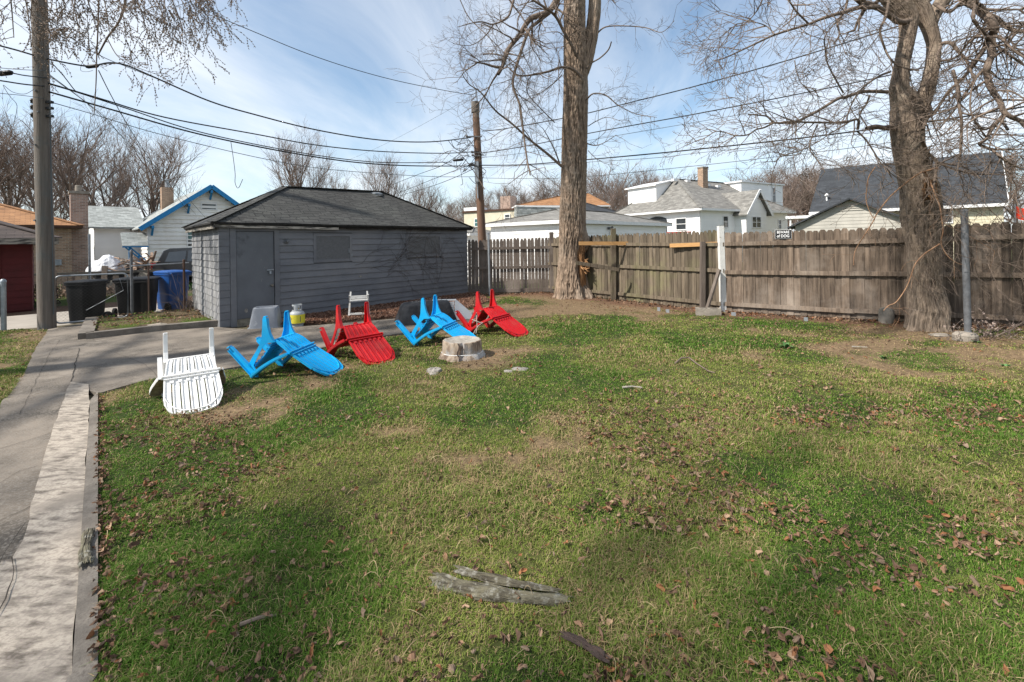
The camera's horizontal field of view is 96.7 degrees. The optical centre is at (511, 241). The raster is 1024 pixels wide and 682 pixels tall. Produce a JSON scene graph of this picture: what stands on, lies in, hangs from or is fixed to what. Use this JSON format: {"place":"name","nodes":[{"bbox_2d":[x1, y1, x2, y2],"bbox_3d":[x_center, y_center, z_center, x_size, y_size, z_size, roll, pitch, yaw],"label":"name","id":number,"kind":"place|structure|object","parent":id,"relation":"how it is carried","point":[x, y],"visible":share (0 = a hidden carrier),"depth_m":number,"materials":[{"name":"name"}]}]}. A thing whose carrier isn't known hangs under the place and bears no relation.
{"place":"outdoors","nodes":[
{"label":"outdoors","id":0,"kind":"place"},
{"bbox_2d":[0,382,89,681],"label":"walkway","id":1,"kind":"structure","parent":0,"point":[37,618],"depth_m":2.40,"materials":[{"name":"white concrete"}]},
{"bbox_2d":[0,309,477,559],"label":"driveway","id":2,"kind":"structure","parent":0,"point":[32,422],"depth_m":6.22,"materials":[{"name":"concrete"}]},
{"bbox_2d":[0,325,405,607],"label":"paving cracks","id":3,"kind":"object","parent":2,"relation":"on","point":[34,466],"visible":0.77,"depth_m":3.98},
{"bbox_2d":[394,297,456,325],"bbox_3d":[-1.885,1.488,9.939,1.308,0.476,0.838,-1,0,-20],"label":"black cover","id":4,"kind":"object","parent":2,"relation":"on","point":[406,311],"visible":0.74,"depth_m":9.64,"materials":[{"name":"plastic"}]},
{"bbox_2d":[0,276,513,329],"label":"alley","id":5,"kind":"structure","parent":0,"point":[22,321],"depth_m":11.69,"materials":[{"name":"concrete"}]},
{"bbox_2d":[63,279,111,323],"bbox_3d":[-10.229,1.445,10.982,0.583,1.069,0.777,-1,0,-6],"label":"wheeled bin","id":6,"kind":"object","parent":5,"relation":"on","point":[87,290],"visible":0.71,"depth_m":10.69,"materials":[{"name":"black plastic"}]},
{"bbox_2d":[112,276,160,316],"bbox_3d":[-10.105,1.465,12.265,0.907,1.028,0.984,-1,0,-24],"label":"wheeled bin","id":7,"kind":"object","parent":5,"relation":"on","point":[138,301],"visible":0.79,"depth_m":11.99,"materials":[{"name":"black plastic"}]},
{"bbox_2d":[153,270,192,311],"bbox_3d":[-9.745,1.394,13.086,0.892,1.160,0.670,-1,0,24],"label":"wheeled bin","id":8,"kind":"object","parent":5,"relation":"on","point":[165,287],"visible":0.73,"depth_m":12.84,"materials":[{"name":"blue plastic"}]},
{"bbox_2d":[0,249,1023,681],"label":"lawn","id":9,"kind":"structure","parent":0,"point":[596,309],"depth_m":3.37,"materials":[{"name":"plant"}]},
{"bbox_2d":[0,279,6,330],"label":"fence post","id":10,"kind":"object","parent":9,"relation":"on","point":[3,311],"visible":0.89,"depth_m":9.44,"materials":[{"name":"metal"}]},
{"bbox_2d":[0,221,61,312],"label":"red garage","id":11,"kind":"structure","parent":9,"relation":"on","point":[17,242],"depth_m":13.37,"materials":[{"name":"wood"}]},
{"bbox_2d":[0,94,68,217],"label":"bare tree","id":12,"kind":"object","parent":9,"relation":"on","point":[4,157],"visible":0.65,"depth_m":30.51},
{"bbox_2d":[30,0,56,329],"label":"utility pole","id":13,"kind":"object","parent":9,"relation":"on","point":[40,114],"visible":0.88,"depth_m":9.67,"materials":[{"name":"brown wood"}]},
{"bbox_2d":[50,84,449,162],"bbox_3d":[-6.108,-3.008,13.373,10.548,0.917,0.031,-1,0,-43],"label":"overhead cable","id":14,"kind":"object","parent":13,"relation":"attached to","point":[243,141],"visible":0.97,"depth_m":12.19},
{"bbox_2d":[48,82,478,153],"bbox_3d":[-5.644,-3.185,13.801,11.816,0.615,0.036,-1,0,-43],"label":"overhead cable","id":15,"kind":"object","parent":13,"relation":"attached to","point":[243,131],"visible":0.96,"depth_m":12.20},
{"bbox_2d":[0,185,88,286],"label":"brick bungalow","id":16,"kind":"object","parent":9,"relation":"on","point":[71,251],"visible":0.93,"depth_m":21.45,"materials":[{"name":"orange"}]},
{"bbox_2d":[0,107,98,220],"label":"bare tree","id":17,"kind":"object","parent":9,"relation":"on","point":[22,172],"visible":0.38,"depth_m":33.59,"materials":[{"name":"plant"}]},
{"bbox_2d":[0,111,110,216],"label":"bare tree","id":18,"kind":"object","parent":9,"relation":"on","point":[55,197],"visible":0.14,"depth_m":45.49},
{"bbox_2d":[65,392,97,681],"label":"kerb","id":19,"kind":"structure","parent":9,"relation":"on","point":[86,600],"depth_m":2.29,"materials":[{"name":"grey concrete"}]},
{"bbox_2d":[77,527,94,567],"bbox_3d":[-2.374,1.693,2.543,0.072,0.026,0.429,-1,0,-41],"label":"bark piece","id":20,"kind":"object","parent":19,"relation":"on","point":[85,551],"visible":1,"depth_m":2.51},
{"bbox_2d":[0,91,176,219],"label":"bare tree","id":21,"kind":"object","parent":9,"relation":"on","point":[71,181],"visible":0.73,"depth_m":32.82,"materials":[{"name":"plant"}]},
{"bbox_2d":[28,129,152,218],"bbox_3d":[-34.286,-3.381,38.304,8.173,11.785,7.586,-1,0,17],"label":"bare tree","id":22,"kind":"object","parent":9,"relation":"on","point":[100,189],"visible":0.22,"depth_m":37.70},
{"bbox_2d":[56,273,128,323],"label":"chain link gate","id":23,"kind":"structure","parent":9,"relation":"on","point":[75,321],"depth_m":10.41,"materials":[{"name":"metal"}]},
{"bbox_2d":[55,266,129,295],"bbox_3d":[-16.707,1.500,17.510,3.600,1.117,0.030,-1,0,-10],"label":"alley fence","id":24,"kind":"object","parent":9,"relation":"on","point":[104,269],"visible":0.25,"depth_m":17.64,"materials":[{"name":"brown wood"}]},
{"bbox_2d":[34,251,163,292],"bbox_3d":[-16.832,1.310,18.828,4.500,1.791,1.729,-1,0,-20],"label":"rubbish heap","id":25,"kind":"object","parent":9,"relation":"on","point":[113,264],"visible":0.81,"depth_m":18.69,"materials":[{"name":"white plastic"}]},
{"bbox_2d":[0,0,255,113],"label":"budding tree","id":26,"kind":"object","parent":9,"relation":"on","point":[55,32],"visible":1,"depth_m":7.89,"materials":[{"name":"brown plant"}]},
{"bbox_2d":[129,250,133,315],"bbox_3d":[-9.274,1.072,11.097,0.069,1.755,0.069,-1,0,0],"label":"fence post","id":27,"kind":"object","parent":9,"relation":"on","point":[131,283],"visible":0.9,"depth_m":11.07,"materials":[{"name":"grey metal"}]},
{"bbox_2d":[78,317,217,338],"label":"planting bed kerb","id":28,"kind":"structure","parent":9,"relation":"on","point":[87,330],"depth_m":9.11,"materials":[{"name":"grey concrete"}]},
{"bbox_2d":[147,266,149,311],"bbox_3d":[-9.068,1.254,11.364,0.041,1.385,0.041,-1,0,0],"label":"fence post","id":29,"kind":"object","parent":9,"relation":"on","point":[148,290],"visible":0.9,"depth_m":11.35,"materials":[{"name":"metal"}]},
{"bbox_2d":[131,262,188,313],"bbox_3d":[-8.905,1.171,11.572,0.036,1.249,1.238,-1,0,32],"label":"chain link fence","id":30,"kind":"object","parent":29,"relation":"attached to","point":[151,265],"visible":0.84,"depth_m":11.49,"materials":[{"name":"metal"}]},
{"bbox_2d":[86,113,216,216],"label":"bare tree","id":31,"kind":"object","parent":9,"relation":"on","point":[153,207],"visible":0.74,"depth_m":41.77,"materials":[{"name":"plant"}]},
{"bbox_2d":[88,179,238,270],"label":"white house","id":32,"kind":"structure","parent":9,"relation":"on","point":[120,232],"depth_m":28.95,"materials":[{"name":"wood"}]},
{"bbox_2d":[151,248,192,284],"bbox_3d":[-13.075,1.123,20.493,4.770,1.800,1.880,-1,0,-12],"label":"parked car","id":33,"kind":"object","parent":9,"relation":"on","point":[174,255],"visible":0.08,"depth_m":19.36,"materials":[{"name":"paint"}]},
{"bbox_2d":[157,275,196,311],"bbox_3d":[-8.674,1.343,12.089,1.843,1.128,1.786,-1,0,0],"label":"dry brush","id":34,"kind":"object","parent":9,"relation":"on","point":[187,302],"visible":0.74,"depth_m":11.89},
{"bbox_2d":[149,328,225,414],"bbox_3d":[-3.630,1.395,5.139,0.732,0.743,1.273,-1,0,-39],"label":"garden chair","id":35,"kind":"object","parent":9,"relation":"on","point":[175,373],"visible":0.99,"depth_m":4.98,"materials":[{"name":"white plastic"}]},
{"bbox_2d":[247,305,282,328],"bbox_3d":[-5.159,1.575,9.540,0.630,0.435,0.420,-1,0,-14],"label":"plastic tub","id":36,"kind":"object","parent":9,"relation":"on","point":[273,313],"visible":0.91,"depth_m":9.40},
{"bbox_2d":[227,310,342,378],"bbox_3d":[-2.975,1.358,6.110,1.368,0.799,0.787,-1,0,6],"label":"garden chair","id":37,"kind":"object","parent":9,"relation":"on","point":[291,342],"visible":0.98,"depth_m":5.96,"materials":[{"name":"blue plastic"}]},
{"bbox_2d":[290,304,304,326],"bbox_3d":[-4.563,1.556,9.662,0.309,0.455,0.312,-1,0,35],"label":"gas bottle","id":38,"kind":"object","parent":9,"relation":"on","point":[297,315],"visible":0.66,"depth_m":9.56,"materials":[{"name":"paint"}]},
{"bbox_2d":[252,119,345,190],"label":"bare tree","id":39,"kind":"object","parent":9,"relation":"on","point":[291,178],"visible":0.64,"depth_m":59.23,"materials":[{"name":"plant"}]},
{"bbox_2d":[297,161,353,188],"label":"bare tree","id":40,"kind":"object","parent":9,"relation":"on","point":[345,185],"visible":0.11,"depth_m":79.41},
{"bbox_2d":[181,186,473,327],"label":"garage","id":41,"kind":"structure","parent":9,"relation":"on","point":[309,249],"depth_m":11.54,"materials":[{"name":"grey paint"}]},
{"bbox_2d":[236,232,273,319],"bbox_3d":[-5.664,0.724,10.072,0.102,1.890,0.768,-1,0,40],"label":"door","id":42,"kind":"structure","parent":41,"relation":"in","point":[254,250],"depth_m":10.05,"materials":[{"name":"grey paint"}]},
{"bbox_2d":[313,233,351,262],"bbox_3d":[-4.507,0.150,11.480,0.036,0.715,1.030,-1,0,40],"label":"window frame","id":43,"kind":"structure","parent":41,"relation":"in","point":[315,260],"depth_m":11.40,"materials":[{"name":"grey paint"}]},
{"bbox_2d":[316,236,349,259],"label":"window cover","id":44,"kind":"structure","parent":41,"relation":"in","point":[327,247],"depth_m":11.47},
{"bbox_2d":[406,234,440,257],"bbox_3d":[-2.646,0.112,13.702,0.030,0.680,1.333,-1,0,40],"label":"window frame","id":45,"kind":"structure","parent":41,"relation":"in","point":[409,235],"depth_m":13.69,"materials":[{"name":"grey paint"}]},
{"bbox_2d":[408,237,438,254],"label":"window cover","id":46,"kind":"structure","parent":41,"relation":"in","point":[428,248],"depth_m":13.68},
{"bbox_2d":[319,302,394,365],"bbox_3d":[-2.313,1.349,6.899,1.368,0.799,0.787,-1,0,43],"label":"garden chair","id":47,"kind":"object","parent":9,"relation":"on","point":[366,341],"visible":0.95,"depth_m":6.77,"materials":[{"name":"red plastic"}]},
{"bbox_2d":[348,291,369,314],"bbox_3d":[-3.607,1.460,10.730,0.496,0.571,0.325,-1,0,-18],"label":"folding stool","id":48,"kind":"object","parent":9,"relation":"on","point":[359,298],"visible":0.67,"depth_m":10.70,"materials":[{"name":"white paint"}]},
{"bbox_2d":[247,292,489,326],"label":"mulch chips","id":49,"kind":"object","parent":9,"relation":"on","point":[388,310],"visible":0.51,"depth_m":11.38,"materials":[{"name":"brown wood"}]},
{"bbox_2d":[352,149,416,203],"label":"bare tree","id":50,"kind":"object","parent":9,"relation":"on","point":[386,182],"visible":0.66,"depth_m":73.08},
{"bbox_2d":[404,176,461,215],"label":"bare tree","id":51,"kind":"object","parent":9,"relation":"on","point":[423,196],"visible":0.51,"depth_m":84.18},
{"bbox_2d":[395,295,475,345],"bbox_3d":[-1.232,1.334,7.772,1.368,0.799,0.787,-1,0,16],"label":"garden chair","id":52,"kind":"object","parent":9,"relation":"on","point":[448,324],"visible":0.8,"depth_m":7.66,"materials":[{"name":"blue plastic"}]},
{"bbox_2d":[425,196,464,221],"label":"bare tree","id":53,"kind":"object","parent":9,"relation":"on","point":[449,207],"visible":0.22,"depth_m":76.03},
{"bbox_2d":[432,299,471,319],"bbox_3d":[-1.325,1.504,10.034,0.927,0.470,0.215,-1,0,-11],"label":"slatted seat","id":54,"kind":"object","parent":9,"relation":"on","point":[465,312],"visible":0.31,"depth_m":10.08,"materials":[{"name":"white plastic"}]},
{"bbox_2d":[439,335,485,361],"bbox_3d":[-0.741,1.618,6.860,0.753,0.316,0.822,-1,0,0],"label":"tree stump","id":55,"kind":"object","parent":9,"relation":"on","point":[462,348],"visible":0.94,"depth_m":6.63,"materials":[{"name":"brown wood"}]},
{"bbox_2d":[447,184,490,222],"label":"bare tree","id":56,"kind":"object","parent":9,"relation":"on","point":[461,208],"visible":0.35,"depth_m":62.68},
{"bbox_2d":[466,89,485,286],"bbox_3d":[-1.376,-1.999,17.967,0.838,8.076,0.413,-1,0,0],"label":"utility pole","id":57,"kind":"object","parent":9,"relation":"on","point":[481,226],"visible":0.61,"depth_m":17.87,"materials":[{"name":"brown wood"}]},
{"bbox_2d":[49,91,476,166],"bbox_3d":[-5.661,-2.898,13.786,11.730,0.816,0.042,-1,0,-43],"label":"overhead cable","id":58,"kind":"object","parent":57,"relation":"attached to","point":[240,142],"visible":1,"depth_m":12.12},
{"bbox_2d":[54,103,476,176],"bbox_3d":[-5.644,-2.639,13.804,11.737,0.886,0.022,-1,0,-43],"label":"overhead cable","id":59,"kind":"object","parent":57,"relation":"attached to","point":[240,153],"visible":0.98,"depth_m":12.11,"materials":[{"name":"grey metal"}]},
{"bbox_2d":[219,17,472,94],"bbox_3d":[-5.022,-6.092,15.582,8.632,0.864,0.330,-1,0,-35],"label":"overhead cable","id":60,"kind":"object","parent":57,"relation":"attached to","point":[336,63],"visible":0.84,"depth_m":15.12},
{"bbox_2d":[445,130,485,184],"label":"cable loops","id":61,"kind":"object","parent":57,"relation":"attached to","point":[471,163],"visible":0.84,"depth_m":17.78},
{"bbox_2d":[98,62,470,142],"bbox_3d":[-5.487,-3.755,13.947,10.644,0.914,0.043,-1,0,-43],"label":"overhead cable","id":62,"kind":"object","parent":61,"relation":"attached to","point":[271,118],"visible":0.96,"depth_m":12.66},
{"bbox_2d":[482,0,979,131],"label":"overhead cable","id":63,"kind":"object","parent":57,"relation":"attached to","point":[718,79],"visible":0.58,"depth_m":13.67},
{"bbox_2d":[482,106,1023,165],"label":"overhead cable","id":64,"kind":"object","parent":57,"relation":"attached to","point":[720,146],"visible":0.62,"depth_m":13.94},
{"bbox_2d":[482,110,1023,167],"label":"overhead cable","id":65,"kind":"object","parent":57,"relation":"attached to","point":[722,150],"visible":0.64,"depth_m":13.83,"materials":[{"name":"grey metal"}]},
{"bbox_2d":[482,60,1023,157],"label":"overhead cable","id":66,"kind":"object","parent":57,"relation":"attached to","point":[723,117],"visible":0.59,"depth_m":13.79,"materials":[{"name":"grey metal"}]},
{"bbox_2d":[483,44,1023,152],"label":"overhead cable","id":67,"kind":"object","parent":57,"relation":"attached to","point":[729,107],"visible":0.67,"depth_m":13.61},
{"bbox_2d":[500,122,1017,178],"bbox_3d":[5.338,-2.490,14.217,15.293,0.400,0.019,-1,0,30],"label":"overhead cable","id":68,"kind":"object","parent":57,"relation":"attached to","point":[719,163],"visible":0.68,"depth_m":13.81,"materials":[{"name":"grey metal"}]},
{"bbox_2d":[467,226,490,276],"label":"white shed","id":69,"kind":"structure","parent":9,"relation":"on","point":[472,234],"depth_m":24.20,"materials":[{"name":"plastic"}]},
{"bbox_2d":[462,196,515,229],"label":"cream building","id":70,"kind":"structure","parent":9,"relation":"on","point":[470,216],"depth_m":38.34,"materials":[{"name":"paint"}]},
{"bbox_2d":[455,289,527,336],"bbox_3d":[-0.346,1.321,8.571,1.368,0.799,0.787,-1,0,33],"label":"garden chair","id":71,"kind":"object","parent":9,"relation":"on","point":[502,318],"visible":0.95,"depth_m":8.48,"materials":[{"name":"red plastic"}]},
{"bbox_2d":[427,565,574,606],"bbox_3d":[-0.058,1.686,2.219,0.723,0.074,0.176,-1,0,12],"label":"fallen log","id":72,"kind":"object","parent":9,"relation":"on","point":[488,590],"visible":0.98,"depth_m":2.19,"materials":[{"name":"wood"}]},
{"bbox_2d":[468,232,553,292],"bbox_3d":[-0.041,0.711,15.081,2.846,2.020,0.166,-1,0,1],"label":"wooden fence","id":73,"kind":"object","parent":9,"relation":"on","point":[516,267],"visible":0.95,"depth_m":15.12,"materials":[{"name":"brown wood"}]},
{"bbox_2d":[0,291,1023,681],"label":"leaf litter","id":74,"kind":"object","parent":9,"relation":"on","point":[792,653],"visible":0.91,"depth_m":2.79,"materials":[{"name":"brown plant"}]},
{"bbox_2d":[494,179,558,207],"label":"bare tree","id":75,"kind":"object","parent":9,"relation":"on","point":[525,193],"visible":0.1,"depth_m":73.28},
{"bbox_2d":[387,0,680,299],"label":"furrowed tree","id":76,"kind":"object","parent":9,"relation":"on","point":[580,39],"visible":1,"depth_m":13.46,"materials":[{"name":"brown plant"}]},
{"bbox_2d":[511,205,559,216],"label":"grey sided building","id":77,"kind":"structure","parent":9,"relation":"on","point":[526,209],"depth_m":36.20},
{"bbox_2d":[509,170,600,203],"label":"bare tree","id":78,"kind":"object","parent":9,"relation":"on","point":[539,185],"visible":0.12,"depth_m":71.88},
{"bbox_2d":[88,326,1023,681],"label":"dry grass stems","id":79,"kind":"object","parent":9,"relation":"on","point":[638,514],"visible":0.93,"depth_m":2.58,"materials":[{"name":"plant"}]},
{"bbox_2d":[517,193,609,207],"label":"brown roofed house","id":80,"kind":"structure","parent":9,"relation":"on","point":[590,199],"depth_m":53.58,"materials":[{"name":"beige paint"}]},
{"bbox_2d":[524,171,604,200],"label":"bare tree","id":81,"kind":"object","parent":9,"relation":"on","point":[557,192],"visible":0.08,"depth_m":69.94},
{"bbox_2d":[485,208,672,279],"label":"white garage","id":82,"kind":"structure","parent":9,"relation":"on","point":[542,224],"depth_m":22.54,"materials":[{"name":"plastic"}]},
{"bbox_2d":[557,630,610,662],"bbox_3d":[0.299,1.661,1.881,0.238,0.018,0.052,-1,0,37],"label":"bark piece","id":83,"kind":"object","parent":9,"relation":"on","point":[597,652],"visible":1,"depth_m":1.87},
{"bbox_2d":[556,165,615,207],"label":"bare tree","id":84,"kind":"object","parent":9,"relation":"on","point":[592,188],"visible":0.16,"depth_m":78.70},
{"bbox_2d":[587,171,628,210],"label":"bare tree","id":85,"kind":"object","parent":9,"relation":"on","point":[617,200],"visible":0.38,"depth_m":61.84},
{"bbox_2d":[586,157,672,208],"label":"bare tree","id":86,"kind":"object","parent":9,"relation":"on","point":[595,175],"visible":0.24,"depth_m":76.89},
{"bbox_2d":[600,166,659,209],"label":"bare tree","id":87,"kind":"object","parent":9,"relation":"on","point":[624,187],"visible":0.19,"depth_m":69.69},
{"bbox_2d":[548,228,724,307],"bbox_3d":[3.053,0.672,12.818,0.275,2.111,5.862,-1,0,-39],"label":"wooden fence","id":88,"kind":"object","parent":9,"relation":"on","point":[656,268],"visible":0.72,"depth_m":12.04,"materials":[{"name":"brown wood"}]},
{"bbox_2d":[576,261,618,270],"bbox_3d":[2.327,0.663,12.400,1.209,0.310,0.040,-1,0,-5],"label":"plank","id":89,"kind":"object","parent":88,"relation":"attached to","point":[597,266],"visible":1,"depth_m":12.38,"materials":[{"name":"brown wood"}]},
{"bbox_2d":[579,242,627,244],"bbox_3d":[2.597,0.044,12.650,1.514,0.122,0.040,-1,0,-8],"label":"plank","id":90,"kind":"object","parent":88,"relation":"attached to","point":[602,243],"visible":0.71,"depth_m":12.62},
{"bbox_2d":[616,167,667,208],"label":"bare tree","id":91,"kind":"object","parent":9,"relation":"on","point":[643,182],"visible":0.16,"depth_m":65.21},
{"bbox_2d":[614,166,795,257],"bbox_3d":[17.092,-2.202,38.675,16.654,7.767,10.168,-1,0,-30],"label":"white bungalow","id":92,"kind":"object","parent":9,"relation":"on","point":[702,203],"visible":0.52,"depth_m":34.71,"materials":[{"name":"paint"}]},
{"bbox_2d":[695,307,720,315],"bbox_3d":[4.404,1.578,10.216,0.520,0.182,0.190,-1,0,17],"label":"concrete block","id":93,"kind":"object","parent":9,"relation":"on","point":[702,311],"depth_m":10.14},
{"bbox_2d":[706,269,720,307],"bbox_3d":[4.623,1.102,10.465,0.404,0.931,0.085,-1,0,-16],"label":"timber prop","id":94,"kind":"object","parent":9,"relation":"on","point":[713,288],"visible":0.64,"depth_m":10.45,"materials":[{"name":"brown wood"}]},
{"bbox_2d":[717,226,725,311],"bbox_3d":[4.905,0.663,10.635,0.155,2.079,0.115,-1,0,0],"label":"fence post","id":95,"kind":"object","parent":9,"relation":"on","point":[721,265],"visible":0.75,"depth_m":10.58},
{"bbox_2d":[725,160,809,205],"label":"bare tree","id":96,"kind":"object","parent":9,"relation":"on","point":[737,178],"visible":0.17,"depth_m":62.26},
{"bbox_2d":[747,167,815,224],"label":"bare tree","id":97,"kind":"object","parent":9,"relation":"on","point":[793,186],"visible":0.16,"depth_m":56.13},
{"bbox_2d":[746,162,828,221],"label":"bare tree","id":98,"kind":"object","parent":9,"relation":"on","point":[787,184],"visible":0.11,"depth_m":59.64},
{"bbox_2d":[776,172,818,230],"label":"bare tree","id":99,"kind":"object","parent":9,"relation":"on","point":[795,199],"visible":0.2,"depth_m":53.30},
{"bbox_2d":[782,161,860,214],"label":"bare tree","id":100,"kind":"object","parent":9,"relation":"on","point":[807,186],"visible":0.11,"depth_m":58.49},
{"bbox_2d":[659,0,1023,331],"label":"grey tree","id":101,"kind":"object","parent":9,"relation":"on","point":[922,211],"visible":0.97,"depth_m":7.42,"materials":[{"name":"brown plant"}]},
{"bbox_2d":[787,198,901,231],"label":"tan garage","id":102,"kind":"structure","parent":9,"relation":"on","point":[855,217],"depth_m":22.16,"materials":[{"name":"grey"}]},
{"bbox_2d":[724,222,1023,326],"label":"wooden fence","id":103,"kind":"object","parent":9,"relation":"on","point":[802,273],"visible":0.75,"depth_m":9.32,"materials":[{"name":"brown wood"}]},
{"bbox_2d":[775,229,790,238],"bbox_3d":[5.926,-0.166,9.949,0.310,0.200,0.014,-1,0,32],"label":"warning sign","id":104,"kind":"object","parent":103,"relation":"attached to","point":[782,234],"visible":1,"depth_m":9.94,"materials":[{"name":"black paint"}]},
{"bbox_2d":[878,307,894,323],"bbox_3d":[7.314,1.447,8.893,0.250,0.325,0.250,1,0,0],"label":"concrete cylinder","id":105,"kind":"object","parent":9,"relation":"on","point":[887,314],"visible":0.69,"depth_m":8.80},
{"bbox_2d":[786,151,1009,251],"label":"cream house","id":106,"kind":"structure","parent":9,"relation":"on","point":[828,180],"depth_m":27.68,"materials":[{"name":"grey"}]},
{"bbox_2d":[952,331,978,341],"bbox_3d":[7.214,1.514,7.244,0.330,0.170,0.300,-1,0,0],"label":"concrete footing","id":107,"kind":"object","parent":9,"relation":"on","point":[967,336],"visible":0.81,"depth_m":7.15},
{"bbox_2d":[960,209,971,331],"bbox_3d":[7.226,0.572,7.242,0.134,2.196,0.098,-1,0,0],"label":"steel post","id":108,"kind":"object","parent":107,"relation":"on","point":[966,286],"visible":0.8,"depth_m":7.21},
{"bbox_2d":[938,304,1023,340],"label":"dry brush","id":109,"kind":"object","parent":9,"relation":"on","point":[988,328],"visible":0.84,"depth_m":7.32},
{"bbox_2d":[966,147,1023,231],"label":"bare tree","id":110,"kind":"object","parent":9,"relation":"on","point":[1013,183],"visible":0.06,"depth_m":49.58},
{"bbox_2d":[969,137,1023,222],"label":"bare tree","id":111,"kind":"object","parent":9,"relation":"on","point":[1022,190],"visible":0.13,"depth_m":51.73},
{"bbox_2d":[0,0,1023,231],"label":"sky","id":112,"kind":"structure","parent":0,"point":[272,79],"materials":[{"name":"blue"}]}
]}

